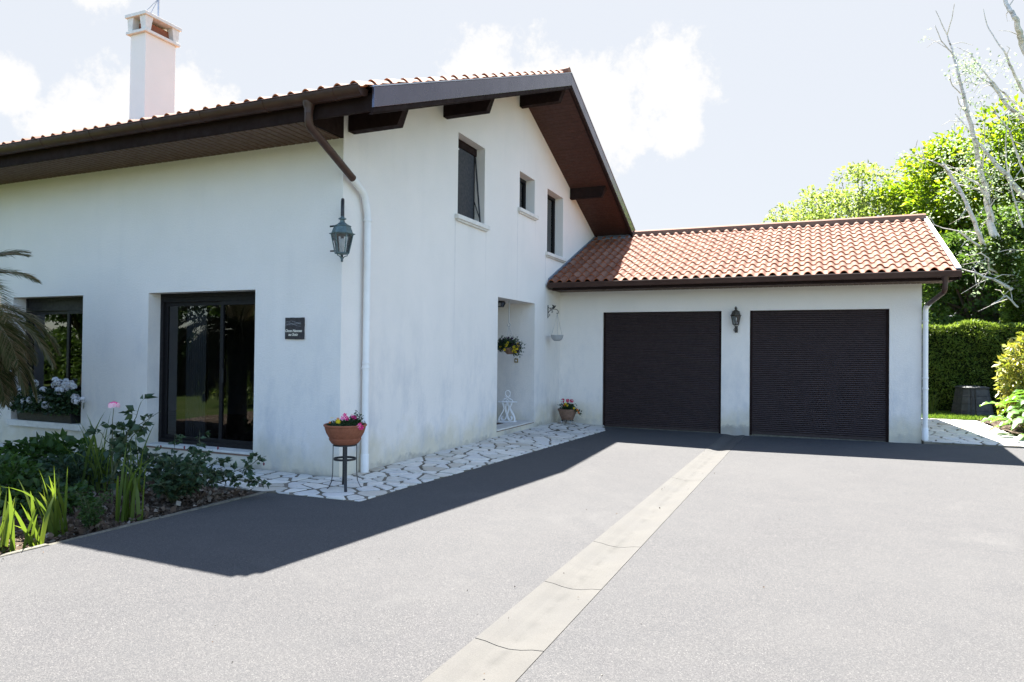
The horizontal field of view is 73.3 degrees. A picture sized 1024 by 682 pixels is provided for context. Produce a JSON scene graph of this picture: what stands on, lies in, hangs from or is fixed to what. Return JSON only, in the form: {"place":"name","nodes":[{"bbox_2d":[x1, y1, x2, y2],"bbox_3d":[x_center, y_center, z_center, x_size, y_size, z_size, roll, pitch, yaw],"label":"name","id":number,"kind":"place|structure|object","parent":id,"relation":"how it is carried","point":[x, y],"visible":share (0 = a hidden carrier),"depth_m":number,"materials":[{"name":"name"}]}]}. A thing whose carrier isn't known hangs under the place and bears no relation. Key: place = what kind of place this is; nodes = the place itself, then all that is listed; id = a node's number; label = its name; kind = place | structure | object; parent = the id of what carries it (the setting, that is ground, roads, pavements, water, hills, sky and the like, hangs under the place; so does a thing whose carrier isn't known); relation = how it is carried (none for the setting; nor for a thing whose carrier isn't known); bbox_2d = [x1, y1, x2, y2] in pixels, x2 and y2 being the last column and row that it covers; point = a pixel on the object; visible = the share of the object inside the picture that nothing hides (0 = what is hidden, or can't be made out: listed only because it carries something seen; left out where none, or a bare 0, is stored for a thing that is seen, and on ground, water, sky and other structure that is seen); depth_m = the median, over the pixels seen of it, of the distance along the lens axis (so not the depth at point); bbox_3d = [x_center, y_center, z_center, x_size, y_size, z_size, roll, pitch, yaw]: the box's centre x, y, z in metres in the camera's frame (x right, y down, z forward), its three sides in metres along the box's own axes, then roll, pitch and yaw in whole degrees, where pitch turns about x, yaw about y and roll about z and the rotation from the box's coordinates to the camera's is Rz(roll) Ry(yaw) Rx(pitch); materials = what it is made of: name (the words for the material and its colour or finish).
{"place":"outdoors","nodes":[
{"label":"outdoors","id":0,"kind":"place"},
{"bbox_2d":[0,474,256,553],"bbox_3d":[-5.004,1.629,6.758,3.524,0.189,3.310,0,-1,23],"label":"bark mulch","id":1,"kind":"object","parent":0,"point":[162,497],"visible":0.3,"depth_m":6.65,"materials":[{"name":"brown wood"}]},
{"bbox_2d":[0,489,35,552],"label":"iris plant","id":2,"kind":"object","parent":1,"relation":"on","point":[7,529],"visible":0.91,"depth_m":5.27,"materials":[{"name":"green plant"}]},
{"bbox_2d":[0,447,56,515],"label":"leafy bush","id":3,"kind":"object","parent":1,"relation":"on","point":[10,477],"visible":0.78,"depth_m":6.50,"materials":[{"name":"green plant"}]},
{"bbox_2d":[0,249,61,409],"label":"palm tree","id":4,"kind":"object","parent":1,"relation":"on","point":[15,350],"visible":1,"depth_m":8.54,"materials":[{"name":"green plant"}]},
{"bbox_2d":[13,492,55,546],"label":"iris plant","id":5,"kind":"object","parent":1,"relation":"on","point":[38,539],"visible":0.87,"depth_m":5.43,"materials":[{"name":"green plant"}]},
{"bbox_2d":[7,468,67,536],"bbox_3d":[-3.947,1.336,5.745,0.359,0.620,0.529,1,-1,-1],"label":"iris plant","id":6,"kind":"object","parent":1,"relation":"on","point":[55,520],"visible":0.81,"depth_m":5.80,"materials":[{"name":"green plant"}]},
{"bbox_2d":[2,475,96,517],"bbox_3d":[-4.417,1.496,6.579,0.814,0.415,0.812,0,-1,23],"label":"leafy bush","id":7,"kind":"object","parent":1,"relation":"on","point":[83,486],"visible":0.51,"depth_m":6.51,"materials":[{"name":"green plant"}]},
{"bbox_2d":[0,428,105,477],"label":"leafy bush","id":8,"kind":"object","parent":1,"relation":"on","point":[42,447],"visible":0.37,"depth_m":8.01,"materials":[{"name":"green plant"}]},
{"bbox_2d":[32,447,120,492],"bbox_3d":[-4.810,1.463,7.597,0.891,0.567,0.910,1,-1,-19],"label":"leafy bush","id":9,"kind":"object","parent":1,"relation":"on","point":[63,464],"visible":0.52,"depth_m":7.46,"materials":[{"name":"green plant"}]},
{"bbox_2d":[69,488,112,529],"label":"herb plant","id":10,"kind":"object","parent":1,"relation":"on","point":[91,518],"visible":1,"depth_m":5.97,"materials":[{"name":"green plant"}]},
{"bbox_2d":[56,412,127,492],"bbox_3d":[-4.576,1.203,7.390,0.665,0.916,1.009,0,-1,36],"label":"iris plant","id":11,"kind":"object","parent":1,"relation":"on","point":[96,470],"visible":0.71,"depth_m":7.44,"materials":[{"name":"green plant"}]},
{"bbox_2d":[84,393,160,509],"bbox_3d":[-3.901,1.093,6.853,0.517,1.138,0.574,0,-1,44],"label":"rose bush","id":12,"kind":"object","parent":1,"relation":"on","point":[118,446],"visible":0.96,"depth_m":6.80,"materials":[{"name":"green plant"}]},
{"bbox_2d":[115,443,159,521],"bbox_3d":[-3.433,1.283,6.357,0.388,0.753,0.739,1,-1,-31],"label":"iris plant","id":13,"kind":"object","parent":1,"relation":"on","point":[126,512],"visible":0.99,"depth_m":6.35,"materials":[{"name":"green plant"}]},
{"bbox_2d":[121,423,163,492],"bbox_3d":[-3.988,1.245,7.394,0.618,0.845,0.344,1,-1,8],"label":"iris plant","id":14,"kind":"object","parent":1,"relation":"on","point":[127,460],"visible":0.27,"depth_m":7.38,"materials":[{"name":"green plant"}]},
{"bbox_2d":[126,431,270,502],"bbox_3d":[-3.375,1.307,7.086,1.453,0.736,1.075,0,-1,23],"label":"rose bush","id":15,"kind":"object","parent":1,"relation":"on","point":[170,483],"visible":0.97,"depth_m":7.08,"materials":[{"name":"green plant"}]},
{"bbox_2d":[0,421,604,501],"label":"stone paving","id":16,"kind":"structure","parent":0,"point":[384,480],"depth_m":9.17,"materials":[{"name":"white stone"}]},
{"bbox_2d":[327,444,361,491],"bbox_3d":[-1.919,1.440,7.896,0.325,0.516,0.325,0,-1,28],"label":"plant stand","id":17,"kind":"object","parent":16,"relation":"on","point":[344,460],"visible":0.8,"depth_m":7.82,"materials":[{"name":"black metal"}]},
{"bbox_2d":[323,410,366,445],"bbox_3d":[-1.903,0.987,7.897,0.514,0.391,0.490,0,-1,23],"label":"flower bowl","id":18,"kind":"object","parent":17,"relation":"on","point":[345,432],"visible":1,"depth_m":7.76,"materials":[{"name":"ceramic"}]},
{"bbox_2d":[557,399,581,422],"bbox_3d":[1.307,1.581,15.586,0.634,0.550,0.432,0,-1,23],"label":"flower pot","id":19,"kind":"object","parent":16,"relation":"on","point":[567,411],"visible":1,"depth_m":15.49,"materials":[{"name":"brown ceramic"}]},
{"bbox_2d":[0,10,635,476],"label":"house","id":20,"kind":"structure","parent":0,"point":[180,266],"depth_m":10.04,"materials":[{"name":"paint"}]},
{"bbox_2d":[7,297,82,430],"bbox_3d":[-7.292,0.332,10.946,1.748,2.066,0.340,0,-1,23],"label":"window","id":21,"kind":"structure","parent":20,"relation":"in","point":[63,315],"depth_m":11.05,"materials":[{"name":"black glass"}]},
{"bbox_2d":[8,377,85,423],"bbox_3d":[-7.241,0.909,10.814,1.822,0.714,0.595,0,-1,23],"label":"window planter","id":22,"kind":"object","parent":20,"relation":"on","point":[51,405],"visible":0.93,"depth_m":10.65,"materials":[{"name":"black metal"}]},
{"bbox_2d":[147,0,159,16],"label":"tv antenna","id":23,"kind":"object","parent":20,"relation":"on","point":[157,7],"visible":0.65,"depth_m":17.20,"materials":[{"name":"metal"}]},
{"bbox_2d":[146,291,254,455],"bbox_3d":[-4.294,0.423,9.675,2.003,2.223,0.302,0,-1,23],"label":"sliding door","id":24,"kind":"structure","parent":20,"relation":"in","point":[207,340],"depth_m":9.81,"materials":[{"name":"black glass"}]},
{"bbox_2d":[285,317,304,338],"bbox_3d":[-2.804,-0.162,8.879,0.311,0.283,0.020,0,-1,23],"label":"name plaque","id":25,"kind":"object","parent":20,"relation":"attached to","point":[294,328],"visible":1,"depth_m":8.87,"materials":[{"name":"stone"}]},
{"bbox_2d":[329,198,354,261],"bbox_3d":[-2.092,-1.340,8.332,0.281,0.802,0.551,1,-1,-31],"label":"wall lantern","id":26,"kind":"object","parent":20,"relation":"attached to","point":[342,228],"depth_m":8.21,"materials":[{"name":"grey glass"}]},
{"bbox_2d":[455,138,489,231],"bbox_3d":[-0.790,-2.731,11.971,0.355,1.491,1.232,0,-1,23],"label":"window","id":27,"kind":"structure","parent":20,"relation":"in","point":[467,164],"depth_m":12.10,"materials":[{"name":"black glass"}]},
{"bbox_2d":[498,301,504,306],"bbox_3d":[-0.257,-0.751,14.036,0.252,0.125,0.252,1,-1,-45],"label":"porch lamp","id":28,"kind":"object","parent":20,"relation":"attached to","point":[502,303],"visible":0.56,"depth_m":13.95,"materials":[{"name":"black metal"}]},
{"bbox_2d":[498,390,516,422],"bbox_3d":[-0.100,1.375,14.445,0.400,0.682,0.215,1,-1,5],"label":"scroll stand","id":29,"kind":"object","parent":20,"relation":"on","point":[505,409],"visible":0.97,"depth_m":14.38,"materials":[{"name":"white metal"}]},
{"bbox_2d":[497,301,524,356],"bbox_3d":[-0.070,-0.234,13.808,0.695,1.162,0.506,0,-1,43],"label":"hanging basket","id":30,"kind":"object","parent":20,"relation":"hanging from","point":[507,345],"visible":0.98,"depth_m":13.72,"materials":[{"name":"brown ceramic"}]},
{"bbox_2d":[518,178,538,220],"bbox_3d":[0.222,-3.003,14.326,0.350,0.861,1.030,0,-1,23],"label":"window","id":31,"kind":"structure","parent":20,"relation":"in","point":[522,210],"depth_m":14.58,"materials":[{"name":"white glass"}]},
{"bbox_2d":[548,305,558,315],"bbox_3d":[0.916,-0.666,15.341,0.065,0.305,0.295,1,-1,-44],"label":"wall bracket","id":32,"kind":"object","parent":20,"relation":"attached to","point":[553,307],"depth_m":15.34,"materials":[{"name":"black metal"}]},
{"bbox_2d":[551,314,562,340],"bbox_3d":[1.001,-0.301,15.270,0.284,0.596,0.284,0,-1,23],"label":"hanging bowl","id":33,"kind":"object","parent":32,"relation":"hanging from","point":[556,337],"visible":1,"depth_m":15.18,"materials":[{"name":"white ceramic"}]},
{"bbox_2d":[545,194,566,262],"bbox_3d":[0.902,-2.636,15.910,0.350,1.538,1.275,0,-1,23],"label":"window","id":34,"kind":"structure","parent":20,"relation":"in","point":[550,253],"depth_m":16.26,"materials":[{"name":"black glass"}]},
{"bbox_2d":[0,427,1023,681],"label":"asphalt driveway","id":35,"kind":"structure","parent":0,"point":[768,559],"depth_m":4.87,"materials":[{"name":"grey asphalt"}]},
{"bbox_2d":[422,434,743,681],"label":"drain channel","id":36,"kind":"object","parent":35,"relation":"on","point":[521,639],"visible":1,"depth_m":4.60,"materials":[{"name":"concrete"}]},
{"bbox_2d":[0,0,1023,315],"label":"sky","id":37,"kind":"structure","parent":0,"point":[702,113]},
{"bbox_2d":[547,213,961,443],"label":"garage","id":38,"kind":"structure","parent":0,"point":[825,342],"depth_m":14.58,"materials":[{"name":"paint"}]},
{"bbox_2d":[603,311,721,432],"bbox_3d":[3.364,0.729,15.459,2.620,2.832,0.322,0,-1,23],"label":"roller door","id":39,"kind":"structure","parent":38,"relation":"in","point":[633,338],"depth_m":15.31,"materials":[{"name":"metal"}]},
{"bbox_2d":[730,306,741,332],"bbox_3d":[4.719,-0.457,14.509,0.223,0.556,0.263,0,-1,23],"label":"wall lantern","id":40,"kind":"object","parent":38,"relation":"attached to","point":[736,313],"depth_m":14.49,"materials":[{"name":"grey metal"}]},
{"bbox_2d":[749,309,888,441],"bbox_3d":[6.283,0.758,14.191,2.595,2.802,0.322,0,-1,23],"label":"roller door","id":41,"kind":"structure","parent":38,"relation":"in","point":[826,345],"depth_m":14.04,"materials":[{"name":"metal"}]},
{"bbox_2d":[544,421,1015,650],"bbox_3d":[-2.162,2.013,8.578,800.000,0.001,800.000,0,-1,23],"label":"ground","id":42,"kind":"structure","parent":0,"point":[704,478],"depth_m":8.11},
{"bbox_2d":[0,491,266,556],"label":"bed kerb","id":43,"kind":"structure","parent":42,"relation":"on","point":[123,526],"depth_m":6.09,"materials":[{"name":"concrete"}]},
{"bbox_2d":[762,206,856,222],"bbox_3d":[16.447,-2.678,38.642,6.120,10.380,4.856,0,-1,23],"label":"walnut tree","id":44,"kind":"object","parent":42,"relation":"on","point":[785,219],"visible":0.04,"depth_m":38.08,"materials":[{"name":"green plant"}]},
{"bbox_2d":[773,160,914,220],"bbox_3d":[18.596,-3.607,36.798,9.690,12.223,7.691,0,-1,23],"label":"walnut tree","id":45,"kind":"object","parent":42,"relation":"on","point":[861,205],"visible":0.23,"depth_m":36.04,"materials":[{"name":"green plant"}]},
{"bbox_2d":[854,155,982,316],"bbox_3d":[21.206,-3.480,34.452,8.309,11.969,6.408,0,-1,23],"label":"walnut tree","id":46,"kind":"object","parent":42,"relation":"on","point":[892,189],"visible":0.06,"depth_m":34.15,"materials":[{"name":"green plant"}]},
{"bbox_2d":[895,0,1023,331],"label":"birch tree","id":47,"kind":"object","parent":42,"relation":"on","point":[1002,256],"visible":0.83,"depth_m":20.46,"materials":[{"name":"grey plant"}]},
{"bbox_2d":[897,94,1023,315],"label":"maple tree","id":48,"kind":"object","parent":42,"relation":"on","point":[926,179],"visible":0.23,"depth_m":26.10,"materials":[{"name":"green plant"}]},
{"bbox_2d":[922,318,1023,415],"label":"hedge","id":49,"kind":"object","parent":42,"relation":"on","point":[963,357],"visible":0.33,"depth_m":19.28,"materials":[{"name":"green plant"}]},
{"bbox_2d":[922,201,1023,331],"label":"leafy tree","id":50,"kind":"object","parent":42,"relation":"on","point":[949,302],"visible":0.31,"depth_m":22.75,"materials":[{"name":"green plant"}]},
{"bbox_2d":[928,389,944,412],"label":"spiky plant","id":51,"kind":"object","parent":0,"point":[932,407],"visible":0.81,"depth_m":19.22,"materials":[{"name":"green plant"}]},
{"bbox_2d":[928,410,1008,420],"bbox_3d":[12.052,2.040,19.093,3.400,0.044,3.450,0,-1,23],"label":"lawn","id":52,"kind":"structure","parent":0,"point":[962,419],"depth_m":17.67,"materials":[{"name":"green plant"}]},
{"bbox_2d":[951,385,993,416],"bbox_3d":[12.423,1.644,18.577,0.840,0.860,0.859,0,-1,9],"label":"compost bin","id":53,"kind":"object","parent":52,"relation":"on","point":[968,400],"visible":0.93,"depth_m":18.27,"materials":[{"name":"plastic"}]},
{"bbox_2d":[921,419,1023,447],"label":"side path paving","id":54,"kind":"structure","parent":0,"point":[956,432],"depth_m":14.11,"materials":[{"name":"stone"}]},
{"bbox_2d":[977,418,1023,435],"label":"border soil","id":55,"kind":"structure","parent":0,"point":[1016,431],"depth_m":15.55,"materials":[{"name":"beige soil"}]},
{"bbox_2d":[978,389,1023,439],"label":"broadleaf plant","id":56,"kind":"object","parent":55,"relation":"on","point":[1013,413],"visible":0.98,"depth_m":14.22,"materials":[{"name":"green plant"}]},
{"bbox_2d":[992,331,1023,427],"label":"golden shrub","id":57,"kind":"object","parent":55,"relation":"on","point":[1010,378],"visible":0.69,"depth_m":15.38,"materials":[{"name":"yellow plant"}]}
]}

